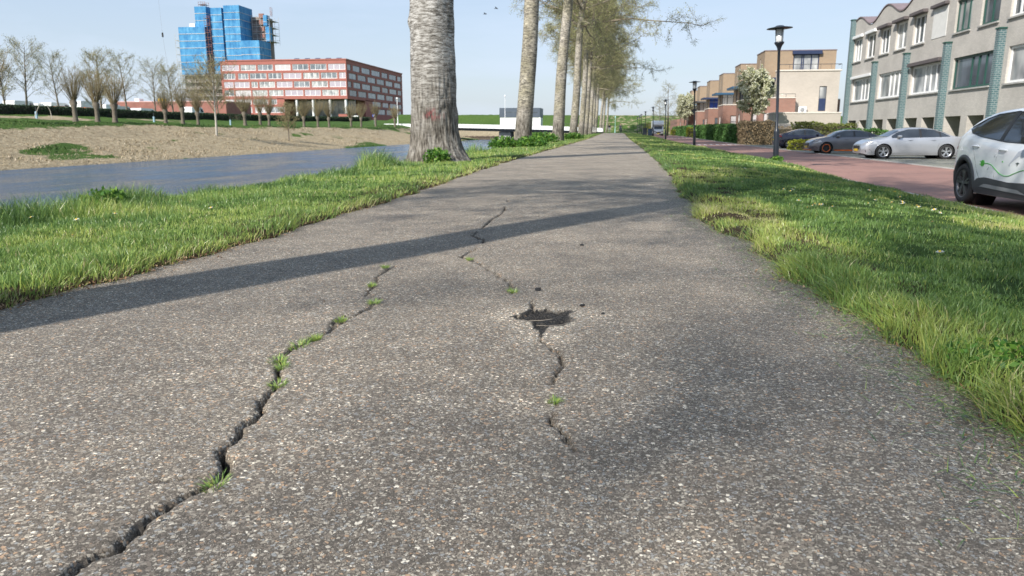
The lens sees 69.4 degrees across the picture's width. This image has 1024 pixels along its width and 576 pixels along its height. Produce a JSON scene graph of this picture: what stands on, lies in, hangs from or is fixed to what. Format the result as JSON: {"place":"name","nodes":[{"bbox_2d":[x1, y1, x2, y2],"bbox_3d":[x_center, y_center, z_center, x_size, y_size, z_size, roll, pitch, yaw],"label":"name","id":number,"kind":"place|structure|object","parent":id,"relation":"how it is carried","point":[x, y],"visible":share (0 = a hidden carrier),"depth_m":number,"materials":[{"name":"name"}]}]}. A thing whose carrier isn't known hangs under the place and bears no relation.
{"place":"outdoors","nodes":[
{"label":"outdoors","id":0,"kind":"place"},
{"bbox_2d":[0,139,492,212],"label":"canal water","id":1,"kind":"structure","parent":0,"point":[175,176],"depth_m":37.23,"materials":[{"name":"blue liquid"}]},
{"bbox_2d":[0,134,598,307],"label":"canal verge grass","id":2,"kind":"structure","parent":0,"point":[74,255],"depth_m":6.13,"materials":[{"name":"green plant"}]},
{"bbox_2d":[0,0,910,115],"label":"sky","id":3,"kind":"structure","parent":0,"point":[488,47],"materials":[{"name":"blue"}]},
{"bbox_2d":[0,133,1023,575],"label":"cycle path","id":4,"kind":"structure","parent":0,"point":[662,365],"depth_m":2.00,"materials":[{"name":"grey asphalt"}]},
{"bbox_2d":[197,468,231,492],"bbox_3d":[-0.639,0.420,1.596,0.092,0.022,0.091,-9,15,-35],"label":"crack tuft","id":5,"kind":"object","parent":4,"relation":"on","point":[215,481],"visible":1,"depth_m":1.60,"materials":[{"name":"green plant"}]},
{"bbox_2d":[25,158,910,572],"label":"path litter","id":6,"kind":"object","parent":4,"relation":"on","point":[437,338],"visible":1,"depth_m":2.50,"materials":[{"name":"brown plant"}]},
{"bbox_2d":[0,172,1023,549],"bbox_3d":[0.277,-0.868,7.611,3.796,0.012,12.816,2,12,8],"label":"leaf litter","id":7,"kind":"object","parent":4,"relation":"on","point":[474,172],"visible":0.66,"depth_m":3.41,"materials":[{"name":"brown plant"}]},
{"bbox_2d":[654,178,1023,546],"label":"cut grass","id":8,"kind":"structure","parent":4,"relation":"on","point":[961,387],"depth_m":2.23,"materials":[{"name":"green plant"}]},
{"bbox_2d":[0,114,1023,429],"bbox_3d":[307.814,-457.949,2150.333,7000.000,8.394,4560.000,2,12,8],"label":"ground","id":9,"kind":"structure","parent":0,"point":[630,124],"depth_m":41.08,"materials":[{"name":"green plant"}]},
{"bbox_2d":[0,40,17,86],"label":"bare tree","id":10,"kind":"object","parent":9,"relation":"on","point":[2,73],"visible":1,"depth_m":57.12,"materials":[{"name":"brown plant"}]},
{"bbox_2d":[0,45,21,103],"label":"bare tree","id":11,"kind":"object","parent":9,"relation":"on","point":[3,89],"visible":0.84,"depth_m":79.97,"materials":[{"name":"brown plant"}]},
{"bbox_2d":[2,100,33,104],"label":"parked van","id":12,"kind":"object","parent":9,"relation":"on","point":[13,102],"visible":0.06,"depth_m":105.66,"materials":[{"name":"white paint"}]},
{"bbox_2d":[1,34,48,104],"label":"bare tree","id":13,"kind":"object","parent":9,"relation":"on","point":[16,44],"visible":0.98,"depth_m":82.55,"materials":[{"name":"brown plant"}]},
{"bbox_2d":[28,46,71,105],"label":"bare tree","id":14,"kind":"object","parent":9,"relation":"on","point":[52,73],"visible":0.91,"depth_m":86.93,"materials":[{"name":"brown plant"}]},
{"bbox_2d":[53,60,87,121],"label":"pollard willow","id":15,"kind":"object","parent":9,"relation":"on","point":[74,87],"visible":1,"depth_m":65.39,"materials":[{"name":"brown plant"}]},
{"bbox_2d":[73,63,110,121],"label":"pollard willow","id":16,"kind":"object","parent":9,"relation":"on","point":[95,101],"visible":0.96,"depth_m":68.31,"materials":[{"name":"brown plant"}]},
{"bbox_2d":[78,68,105,106],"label":"bare tree","id":17,"kind":"object","parent":9,"relation":"on","point":[93,71],"visible":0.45,"depth_m":90.52,"materials":[{"name":"brown plant"}]},
{"bbox_2d":[70,46,117,108],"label":"bare tree","id":18,"kind":"object","parent":9,"relation":"on","point":[96,56],"visible":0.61,"depth_m":93.97,"materials":[{"name":"brown plant"}]},
{"bbox_2d":[77,186,130,210],"bbox_3d":[-3.987,-0.874,7.246,0.501,0.258,0.516,2,12,8],"label":"leafy weed","id":19,"kind":"object","parent":9,"relation":"on","point":[114,192],"visible":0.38,"depth_m":7.17,"materials":[{"name":"green plant"}]},
{"bbox_2d":[95,72,130,122],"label":"pollard willow","id":20,"kind":"object","parent":9,"relation":"on","point":[113,100],"visible":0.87,"depth_m":70.60,"materials":[{"name":"brown plant"}]},
{"bbox_2d":[0,103,233,120],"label":"clipped hedge","id":21,"kind":"object","parent":9,"relation":"on","point":[44,110],"visible":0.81,"depth_m":83.78,"materials":[{"name":"green plant"}]},
{"bbox_2d":[97,49,143,109],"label":"bare tree","id":22,"kind":"object","parent":9,"relation":"on","point":[119,65],"visible":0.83,"depth_m":99.63,"materials":[{"name":"brown plant"}]},
{"bbox_2d":[129,55,176,110],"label":"bare tree","id":23,"kind":"object","parent":9,"relation":"on","point":[151,72],"visible":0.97,"depth_m":105.43,"materials":[{"name":"brown plant"}]},
{"bbox_2d":[152,84,174,122],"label":"pollard willow","id":24,"kind":"object","parent":9,"relation":"on","point":[164,106],"visible":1,"depth_m":78.72,"materials":[{"name":"brown plant"}]},
{"bbox_2d":[153,62,186,111],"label":"bare tree","id":25,"kind":"object","parent":9,"relation":"on","point":[168,83],"visible":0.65,"depth_m":109.78,"materials":[{"name":"brown plant"}]},
{"bbox_2d":[166,83,193,123],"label":"pollard willow","id":26,"kind":"object","parent":9,"relation":"on","point":[179,102],"visible":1,"depth_m":81.75,"materials":[{"name":"brown plant"}]},
{"bbox_2d":[117,98,250,118],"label":"building","id":27,"kind":"structure","parent":9,"relation":"on","point":[230,107],"depth_m":202.55,"materials":[{"name":"red brick"}]},
{"bbox_2d":[179,64,213,104],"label":"bare tree","id":28,"kind":"object","parent":9,"relation":"on","point":[193,70],"visible":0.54,"depth_m":116.14,"materials":[{"name":"brown plant"}]},
{"bbox_2d":[188,86,206,124],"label":"pollard willow","id":29,"kind":"object","parent":9,"relation":"on","point":[197,104],"visible":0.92,"depth_m":84.92,"materials":[{"name":"brown plant"}]},
{"bbox_2d":[178,52,239,135],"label":"tree","id":30,"kind":"object","parent":9,"relation":"on","point":[211,80],"visible":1,"depth_m":73.34,"materials":[{"name":"brown plant"}]},
{"bbox_2d":[202,71,228,112],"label":"bare tree","id":31,"kind":"object","parent":9,"relation":"on","point":[214,90],"visible":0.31,"depth_m":122.67,"materials":[{"name":"brown plant"}]},
{"bbox_2d":[175,2,279,100],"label":"tower block","id":32,"kind":"structure","parent":9,"relation":"on","point":[234,32],"depth_m":324.96,"materials":[{"name":"blue glass"}]},
{"bbox_2d":[0,120,478,169],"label":"earth bank","id":33,"kind":"object","parent":9,"relation":"on","point":[124,151],"visible":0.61,"depth_m":61.18,"materials":[{"name":"brown soil"}]},
{"bbox_2d":[232,89,253,125],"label":"pollard willow","id":34,"kind":"object","parent":9,"relation":"on","point":[244,107],"visible":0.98,"depth_m":94.64,"materials":[{"name":"brown plant"}]},
{"bbox_2d":[249,88,267,124],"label":"pollard willow","id":35,"kind":"object","parent":9,"relation":"on","point":[259,109],"visible":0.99,"depth_m":99.74,"materials":[{"name":"brown plant"}]},
{"bbox_2d":[259,93,276,125],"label":"pollard willow","id":36,"kind":"object","parent":9,"relation":"on","point":[268,108],"visible":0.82,"depth_m":102.23,"materials":[{"name":"brown plant"}]},
{"bbox_2d":[273,99,301,141],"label":"tree","id":37,"kind":"object","parent":9,"relation":"on","point":[287,109],"visible":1,"depth_m":84.63,"materials":[{"name":"brown plant"}]},
{"bbox_2d":[232,114,371,121],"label":"clipped hedge","id":38,"kind":"object","parent":9,"relation":"on","point":[251,117],"visible":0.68,"depth_m":135.00,"materials":[{"name":"green plant"}]},
{"bbox_2d":[293,99,312,126],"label":"pollard willow","id":39,"kind":"object","parent":9,"relation":"on","point":[304,110],"visible":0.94,"depth_m":111.31,"materials":[{"name":"brown plant"}]},
{"bbox_2d":[220,58,402,119],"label":"apartment block","id":40,"kind":"structure","parent":9,"relation":"on","point":[341,81],"depth_m":251.61,"materials":[{"name":"red brick"}]},
{"bbox_2d":[283,73,300,78],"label":"window","id":41,"kind":"structure","parent":40,"relation":"in","point":[286,75],"depth_m":249.51,"materials":[{"name":"glass"}]},
{"bbox_2d":[285,90,302,95],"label":"window","id":42,"kind":"structure","parent":40,"relation":"in","point":[287,92],"depth_m":250.61,"materials":[{"name":"white glass"}]},
{"bbox_2d":[322,90,338,95],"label":"window","id":43,"kind":"structure","parent":40,"relation":"in","point":[324,92],"depth_m":248.90,"materials":[{"name":"glass"}]},
{"bbox_2d":[328,64,344,69],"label":"window","id":44,"kind":"structure","parent":40,"relation":"in","point":[330,66],"depth_m":246.81,"materials":[{"name":"glass"}]},
{"bbox_2d":[307,98,325,126],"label":"pollard willow","id":45,"kind":"object","parent":9,"relation":"on","point":[316,107],"visible":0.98,"depth_m":115.29,"materials":[{"name":"brown plant"}]},
{"bbox_2d":[320,100,335,126],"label":"pollard willow","id":46,"kind":"object","parent":9,"relation":"on","point":[327,110],"visible":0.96,"depth_m":119.69,"materials":[{"name":"brown plant"}]},
{"bbox_2d":[341,104,356,125],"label":"pollard willow","id":47,"kind":"object","parent":9,"relation":"on","point":[350,114],"visible":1,"depth_m":128.14,"materials":[{"name":"brown plant"}]},
{"bbox_2d":[354,101,366,126],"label":"pollard willow","id":48,"kind":"object","parent":9,"relation":"on","point":[359,108],"visible":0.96,"depth_m":133.16,"materials":[{"name":"brown plant"}]},
{"bbox_2d":[369,101,381,126],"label":"pollard willow","id":49,"kind":"object","parent":9,"relation":"on","point":[374,112],"visible":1,"depth_m":141.23,"materials":[{"name":"brown plant"}]},
{"bbox_2d":[422,147,451,162],"bbox_3d":[-1.744,-3.095,17.199,0.721,0.384,0.702,2,12,8],"label":"leafy weed","id":50,"kind":"object","parent":9,"relation":"on","point":[437,154],"visible":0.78,"depth_m":17.04,"materials":[{"name":"green plant"}]},
{"bbox_2d":[405,0,470,162],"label":"poplar tree","id":51,"kind":"object","parent":9,"relation":"on","point":[434,116],"visible":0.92,"depth_m":17.27,"materials":[{"name":"grey plant"}]},
{"bbox_2d":[386,123,611,138],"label":"bridge","id":52,"kind":"structure","parent":9,"relation":"on","point":[506,130],"depth_m":156.82,"materials":[{"name":"concrete"}]},
{"bbox_2d":[488,135,517,147],"bbox_3d":[-0.394,-6.824,34.626,1.555,0.658,1.531,2,12,8],"label":"leafy weed","id":53,"kind":"object","parent":9,"relation":"on","point":[501,141],"visible":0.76,"depth_m":34.32,"materials":[{"name":"green plant"}]},
{"bbox_2d":[499,108,542,125],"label":"pump house","id":54,"kind":"structure","parent":9,"relation":"on","point":[507,116],"depth_m":201.49,"materials":[{"name":"stone"}]},
{"bbox_2d":[514,0,538,139],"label":"poplar tree","id":55,"kind":"object","parent":9,"relation":"on","point":[524,118],"visible":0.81,"depth_m":35.21,"materials":[{"name":"grey plant"}]},
{"bbox_2d":[514,135,548,146],"bbox_3d":[0.881,-6.763,34.124,1.687,0.558,1.643,2,12,8],"label":"leafy weed","id":56,"kind":"object","parent":9,"relation":"on","point":[529,141],"visible":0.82,"depth_m":33.81,"materials":[{"name":"green plant"}]},
{"bbox_2d":[532,131,559,141],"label":"leafy weed","id":57,"kind":"object","parent":9,"relation":"on","point":[550,137],"visible":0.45,"depth_m":47.87,"materials":[{"name":"green plant"}]},
{"bbox_2d":[521,0,619,140],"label":"poplar tree","id":58,"kind":"object","parent":9,"relation":"on","point":[560,98],"visible":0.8,"depth_m":53.45,"materials":[{"name":"brown plant"}]},
{"bbox_2d":[564,132,583,138],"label":"leafy weed","id":59,"kind":"object","parent":9,"relation":"on","point":[573,135],"visible":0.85,"depth_m":64.12,"materials":[{"name":"green plant"}]},
{"bbox_2d":[556,35,633,132],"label":"poplar tree","id":60,"kind":"object","parent":9,"relation":"on","point":[594,104],"visible":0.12,"depth_m":135.25,"materials":[{"name":"brown plant"}]},
{"bbox_2d":[538,0,659,134],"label":"poplar tree","id":61,"kind":"object","parent":9,"relation":"on","point":[550,27],"visible":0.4,"depth_m":89.43,"materials":[{"name":"brown plant"}]},
{"bbox_2d":[553,4,644,133],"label":"poplar tree","id":62,"kind":"object","parent":9,"relation":"on","point":[590,126],"visible":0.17,"depth_m":120.24,"materials":[{"name":"brown plant"}]},
{"bbox_2d":[567,37,645,132],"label":"poplar tree","id":63,"kind":"object","parent":9,"relation":"on","point":[597,103],"visible":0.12,"depth_m":147.97,"materials":[{"name":"green plant"}]},
{"bbox_2d":[581,64,631,131],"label":"poplar tree","id":64,"kind":"object","parent":9,"relation":"on","point":[604,109],"visible":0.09,"depth_m":192.69,"materials":[{"name":"green plant"}]},
{"bbox_2d":[546,0,671,134],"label":"poplar tree","id":65,"kind":"object","parent":9,"relation":"on","point":[591,69],"visible":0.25,"depth_m":103.26,"materials":[{"name":"green plant"}]},
{"bbox_2d":[509,0,723,133],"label":"poplar tree","id":66,"kind":"object","parent":9,"relation":"on","point":[582,22],"visible":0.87,"depth_m":71.01,"materials":[{"name":"grey plant"}]},
{"bbox_2d":[596,40,642,127],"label":"poplar tree","id":67,"kind":"object","parent":9,"relation":"on","point":[602,103],"visible":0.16,"depth_m":172.33,"materials":[{"name":"green plant"}]},
{"bbox_2d":[599,70,644,131],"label":"poplar tree","id":68,"kind":"object","parent":9,"relation":"on","point":[613,105],"visible":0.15,"depth_m":209.87,"materials":[{"name":"green plant"}]},
{"bbox_2d":[652,80,688,135],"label":"bare tree","id":69,"kind":"object","parent":9,"relation":"on","point":[668,106],"visible":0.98,"depth_m":140.27,"materials":[{"name":"brown plant"}]},
{"bbox_2d":[672,125,697,136],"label":"laurel hedge","id":70,"kind":"object","parent":9,"relation":"on","point":[680,130],"visible":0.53,"depth_m":141.91,"materials":[{"name":"green plant"}]},
{"bbox_2d":[676,92,696,127],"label":"blossom tree","id":71,"kind":"object","parent":9,"relation":"on","point":[683,111],"visible":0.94,"depth_m":141.00,"materials":[{"name":"white plant"}]},
{"bbox_2d":[689,81,699,144],"bbox_3d":[11.614,-11.041,47.090,0.750,4.145,0.745,-1,12,8],"label":"street lamp","id":72,"kind":"object","parent":9,"relation":"on","point":[694,90],"visible":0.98,"depth_m":46.99,"materials":[{"name":"metal"}]},
{"bbox_2d":[686,86,706,125],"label":"terraced house","id":73,"kind":"structure","parent":9,"relation":"on","point":[701,91],"depth_m":143.68,"materials":[{"name":"beige brick"}]},
{"bbox_2d":[696,123,740,142],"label":"laurel hedge","id":74,"kind":"object","parent":9,"relation":"on","point":[726,132],"visible":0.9,"depth_m":87.03,"materials":[{"name":"green plant"}]},
{"bbox_2d":[717,63,756,123],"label":"terraced house","id":75,"kind":"structure","parent":9,"relation":"on","point":[727,113],"depth_m":96.62,"materials":[{"name":"red brick"}]},
{"bbox_2d":[736,120,774,144],"bbox_3d":[21.525,-13.702,65.340,3.037,2.300,4.149,2,12,8],"label":"beech hedge","id":76,"kind":"object","parent":9,"relation":"on","point":[757,132],"visible":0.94,"depth_m":63.64,"materials":[{"name":"brown plant"}]},
{"bbox_2d":[733,64,779,120],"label":"blossom tree","id":77,"kind":"object","parent":9,"relation":"on","point":[753,96],"visible":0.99,"depth_m":71.52,"materials":[{"name":"white plant"}]},
{"bbox_2d":[767,25,792,156],"bbox_3d":[8.106,-5.836,22.581,0.750,4.145,0.745,-1,12,8],"label":"street lamp","id":78,"kind":"object","parent":9,"relation":"on","point":[779,35],"visible":0.98,"depth_m":22.42,"materials":[{"name":"metal"}]},
{"bbox_2d":[735,49,841,123],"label":"terraced house","id":79,"kind":"structure","parent":9,"relation":"on","point":[809,86],"depth_m":78.36,"materials":[{"name":"beige brick"}]},
{"bbox_2d":[793,54,819,69],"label":"terrace door","id":80,"kind":"structure","parent":79,"relation":"in","point":[813,59],"depth_m":79.03,"materials":[{"name":"white glass"}]},
{"bbox_2d":[786,139,808,149],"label":"garden shrub","id":81,"kind":"object","parent":9,"relation":"on","point":[794,144],"visible":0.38,"depth_m":46.56,"materials":[{"name":"green plant"}]},
{"bbox_2d":[660,134,953,168],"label":"kerb","id":82,"kind":"structure","parent":9,"relation":"on","point":[844,156],"depth_m":33.08,"materials":[{"name":"concrete"}]},
{"bbox_2d":[790,121,857,134],"bbox_3d":[24.799,-12.309,59.173,4.948,2.122,2.396,2,12,8],"label":"garden shrub","id":83,"kind":"object","parent":9,"relation":"on","point":[825,129],"visible":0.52,"depth_m":58.24,"materials":[{"name":"green plant"}]},
{"bbox_2d":[626,133,1023,438],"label":"street verge grass","id":84,"kind":"structure","parent":9,"relation":"on","point":[953,307],"depth_m":4.18,"materials":[{"name":"green plant"}]},
{"bbox_2d":[751,145,955,167],"bbox_3d":[18.990,-6.677,37.155,5.650,0.015,56.000,2,12,8],"label":"parking bay","id":85,"kind":"object","parent":9,"relation":"on","point":[924,160],"visible":0.32,"depth_m":31.55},
{"bbox_2d":[772,129,825,147],"bbox_3d":[20.520,-10.456,51.927,4.156,1.391,1.856,2,12,8],"label":"parked car","id":86,"kind":"object","parent":85,"relation":"on","point":[795,134],"visible":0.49,"depth_m":51.27,"materials":[{"name":"blue paint"}]},
{"bbox_2d":[803,130,877,153],"bbox_3d":[18.136,-7.910,40.112,4.198,1.316,1.816,2,12,8],"label":"parked car","id":87,"kind":"object","parent":85,"relation":"on","point":[842,140],"visible":0.67,"depth_m":39.49,"materials":[{"name":"grey paint"}]},
{"bbox_2d":[852,127,960,158],"bbox_3d":[17.598,-6.407,32.818,4.452,1.413,1.897,2,12,8],"label":"parked car","id":88,"kind":"object","parent":85,"relation":"on","point":[920,141],"visible":0.98,"depth_m":32.09,"materials":[{"name":"silver metal"}]},
{"bbox_2d":[833,127,888,135],"bbox_3d":[21.814,-8.950,44.796,4.901,1.580,1.910,2,12,8],"label":"garden shrub","id":89,"kind":"object","parent":9,"relation":"on","point":[876,131],"visible":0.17,"depth_m":44.10,"materials":[{"name":"green plant"}]},
{"bbox_2d":[941,337,1023,375],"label":"clover weed","id":90,"kind":"object","parent":9,"relation":"on","point":[1011,345],"visible":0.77,"depth_m":2.25,"materials":[{"name":"green plant"}]},
{"bbox_2d":[695,80,718,124],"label":"terraced house","id":91,"kind":"structure","parent":0,"point":[712,86],"depth_m":127.95,"materials":[{"name":"beige brick"}]},
{"bbox_2d":[704,73,734,124],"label":"terraced house","id":92,"kind":"structure","parent":0,"point":[726,80],"depth_m":112.21,"materials":[{"name":"beige brick"}]},
{"bbox_2d":[647,134,1023,215],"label":"street","id":93,"kind":"structure","parent":0,"point":[935,182],"depth_m":22.33,"materials":[{"name":"red brick"}]},
{"bbox_2d":[651,121,664,135],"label":"camper van","id":94,"kind":"object","parent":93,"relation":"on","point":[659,127],"visible":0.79,"depth_m":139.61,"materials":[{"name":"white paint"}]},
{"bbox_2d":[953,108,1023,204],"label":"parked car","id":95,"kind":"object","parent":93,"relation":"on","point":[989,165],"visible":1,"depth_m":11.52,"materials":[{"name":"white paint"}]},
{"bbox_2d":[842,0,1023,136],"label":"terrace building","id":96,"kind":"structure","parent":0,"point":[953,67],"depth_m":44.69,"materials":[{"name":"grey concrete"}]},
{"bbox_2d":[852,38,862,63],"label":"window","id":97,"kind":"structure","parent":96,"relation":"in","point":[859,42],"depth_m":59.67,"materials":[{"name":"white glass"}]},
{"bbox_2d":[849,77,869,102],"bbox_3d":[27.595,-15.600,58.390,0.320,1.840,4.860,2,12,8],"label":"window","id":98,"kind":"structure","parent":96,"relation":"in","point":[861,86],"depth_m":58.67,"materials":[{"name":"grey glass"}]},
{"bbox_2d":[864,33,875,60],"bbox_3d":[27.404,-18.412,56.395,0.320,1.870,2.200,2,12,8],"label":"window","id":99,"kind":"structure","parent":96,"relation":"in","point":[872,38],"depth_m":56.70,"materials":[{"name":"white glass"}]},
{"bbox_2d":[877,27,890,56],"bbox_3d":[26.970,-17.768,53.363,0.320,1.870,2.200,2,12,8],"label":"window","id":100,"kind":"structure","parent":96,"relation":"in","point":[886,32],"depth_m":53.55,"materials":[{"name":"white glass"}]},
{"bbox_2d":[875,70,901,99],"bbox_3d":[26.729,-14.314,52.335,0.320,1.840,4.860,2,12,8],"label":"window","id":101,"kind":"structure","parent":96,"relation":"in","point":[889,88],"depth_m":52.51,"materials":[{"name":"white glass"}]},
{"bbox_2d":[892,21,907,51],"bbox_3d":[26.536,-17.124,50.331,0.320,1.870,2.200,2,12,8],"label":"window","id":102,"kind":"structure","parent":96,"relation":"in","point":[902,31],"depth_m":50.55,"materials":[{"name":"white glass"}]},
{"bbox_2d":[910,13,926,46],"bbox_3d":[26.102,-16.480,47.299,0.320,1.870,2.200,2,12,8],"label":"window","id":103,"kind":"structure","parent":96,"relation":"in","point":[921,20],"depth_m":47.49,"materials":[{"name":"white glass"}]},
{"bbox_2d":[907,62,940,96],"bbox_3d":[25.862,-13.029,46.281,0.320,1.840,4.860,2,12,8],"label":"window","id":104,"kind":"structure","parent":96,"relation":"in","point":[925,80],"depth_m":46.38,"materials":[{"name":"grey glass"}]},
{"bbox_2d":[951,0,973,34],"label":"window","id":105,"kind":"structure","parent":96,"relation":"in","point":[965,6],"depth_m":41.43,"materials":[{"name":"glass"}]},
{"bbox_2d":[947,50,993,91],"bbox_3d":[24.999,-11.748,40.250,0.320,1.840,4.810,2,12,8],"label":"window","id":106,"kind":"structure","parent":96,"relation":"in","point":[972,71],"depth_m":40.28,"materials":[{"name":"glass"}]},
{"bbox_2d":[977,0,1000,27],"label":"window","id":107,"kind":"structure","parent":96,"relation":"in","point":[992,7],"depth_m":38.49,"materials":[{"name":"glass"}]},
{"bbox_2d":[1001,44,1023,84],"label":"window","id":108,"kind":"structure","parent":96,"relation":"in","point":[1016,66],"depth_m":35.87,"materials":[{"name":"grey glass"}]},
{"bbox_2d":[1007,0,1023,19],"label":"window","id":109,"kind":"structure","parent":96,"relation":"in","point":[1018,10],"depth_m":35.82,"materials":[{"name":"white paint"}]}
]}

